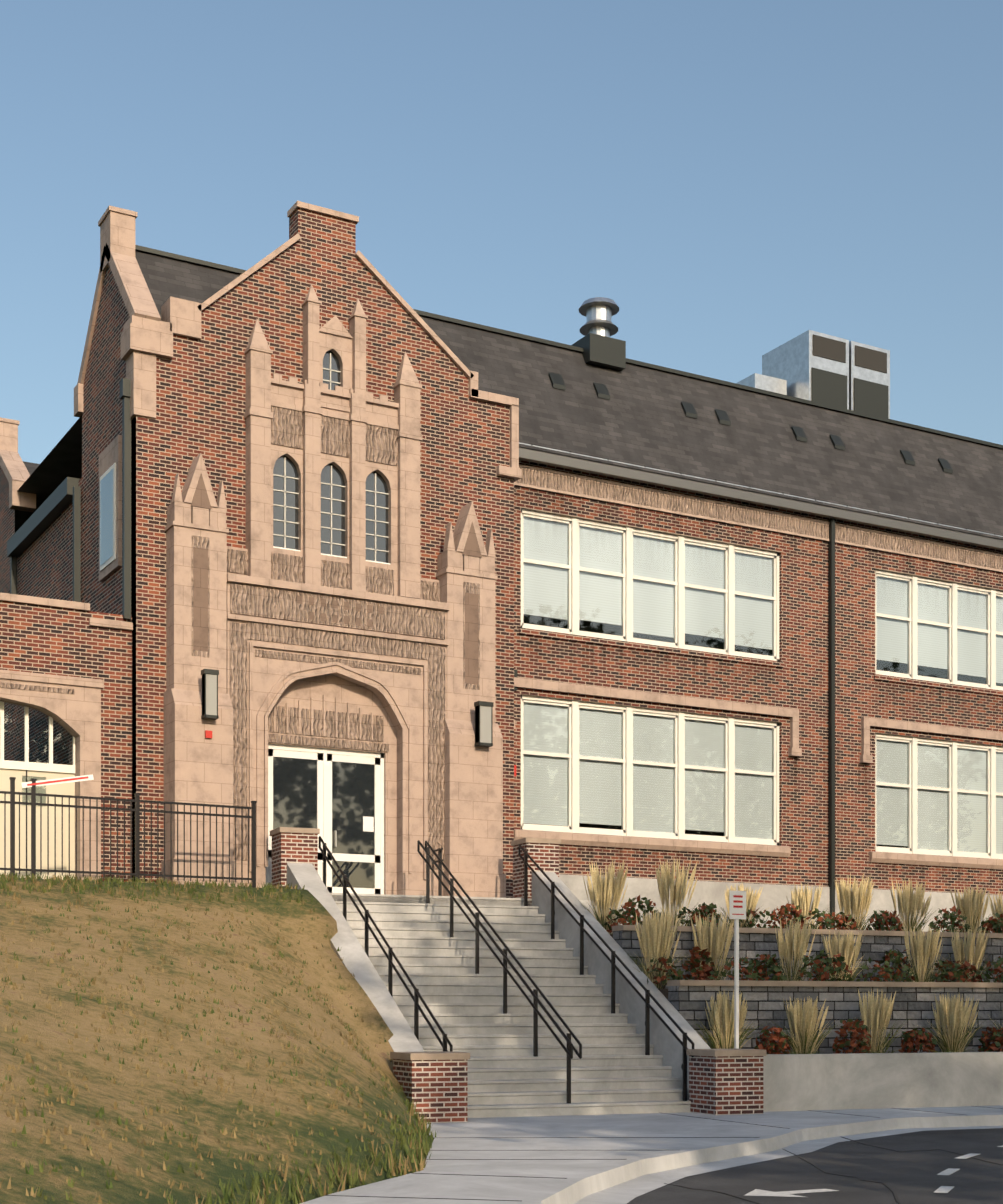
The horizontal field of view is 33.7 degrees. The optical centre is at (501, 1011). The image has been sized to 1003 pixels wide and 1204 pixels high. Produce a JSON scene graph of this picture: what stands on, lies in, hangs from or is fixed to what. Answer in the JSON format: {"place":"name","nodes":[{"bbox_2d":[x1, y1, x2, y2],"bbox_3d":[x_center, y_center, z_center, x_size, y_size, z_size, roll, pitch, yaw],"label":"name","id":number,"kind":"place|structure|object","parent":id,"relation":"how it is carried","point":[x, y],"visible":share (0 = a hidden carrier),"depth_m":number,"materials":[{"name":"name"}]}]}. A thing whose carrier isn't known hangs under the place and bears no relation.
{"place":"outdoors","nodes":[
{"label":"outdoors","id":0,"kind":"place"},
{"bbox_2d":[0,871,436,1203],"bbox_3d":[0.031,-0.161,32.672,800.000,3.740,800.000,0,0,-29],"label":"ground","id":1,"kind":"structure","parent":0,"point":[215,1112],"depth_m":17.04,"materials":[{"name":"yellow plant"}]},
{"bbox_2d":[0,592,132,881],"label":"side wing","id":2,"kind":"structure","parent":1,"relation":"on","point":[66,665],"depth_m":28.38,"materials":[{"name":"brown brick"}]},
{"bbox_2d":[0,774,256,887],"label":"picket fence","id":3,"kind":"object","parent":1,"relation":"on","point":[33,783],"visible":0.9,"depth_m":26.30,"materials":[{"name":"black metal"}]},
{"bbox_2d":[0,205,1002,932],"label":"school building","id":4,"kind":"structure","parent":1,"relation":"on","point":[758,631],"depth_m":35.50,"materials":[{"name":"brown brick"}]},
{"bbox_2d":[121,201,521,897],"bbox_3d":[-2.961,-7.904,30.278,7.762,13.587,1.270,0,0,-29],"label":"entrance bay","id":5,"kind":"object","parent":4,"relation":"attached to","point":[329,471],"visible":0.94,"depth_m":30.16,"materials":[{"name":"beige stone"}]},
{"bbox_2d":[270,827,765,1122],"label":"entrance stairs","id":6,"kind":"structure","parent":1,"relation":"on","point":[548,1001],"depth_m":25.99,"materials":[{"name":"grey concrete"}]},
{"bbox_2d":[332,896,596,916],"bbox_3d":[-1.349,-1.809,30.375,5.916,0.496,2.356,0,0,-29],"label":"entrance landing","id":7,"kind":"object","parent":6,"relation":"attached to","point":[585,903],"visible":0.03,"depth_m":29.87,"materials":[{"name":"grey concrete"}]},
{"bbox_2d":[0,0,1002,463],"label":"sky","id":8,"kind":"structure","parent":0,"point":[742,179],"materials":[{"name":"blue"}]},
{"bbox_2d":[300,1105,1002,1203],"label":"sidewalk","id":9,"kind":"structure","parent":0,"point":[503,1160],"depth_m":18.48,"materials":[{"name":"concrete"}]},
{"bbox_2d":[610,925,1002,1111],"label":"terrace walls","id":10,"kind":"structure","parent":9,"relation":"on","point":[828,1079],"depth_m":26.53,"materials":[{"name":"concrete"}]},
{"bbox_2d":[729,891,745,1048],"bbox_3d":[3.541,-0.459,24.849,0.284,2.696,0.068,0,0,-22],"label":"drop off sign","id":11,"kind":"object","parent":10,"relation":"attached to","point":[737,905],"visible":0.96,"depth_m":24.83,"materials":[{"name":"white metal"}]},
{"bbox_2d":[576,857,1002,1053],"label":"terrace planting","id":12,"kind":"object","parent":10,"relation":"on","point":[656,940],"visible":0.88,"depth_m":28.24,"materials":[{"name":"beige plant"}]},
{"bbox_2d":[627,1128,1002,1203],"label":"road asphalt","id":13,"kind":"structure","parent":0,"point":[962,1166],"depth_m":16.40,"materials":[{"name":"asphalt"}]},
{"bbox_2d":[522,1114,1002,1203],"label":"kerb and gutter","id":14,"kind":"structure","parent":13,"relation":"on","point":[626,1181],"depth_m":17.91,"materials":[{"name":"concrete"}]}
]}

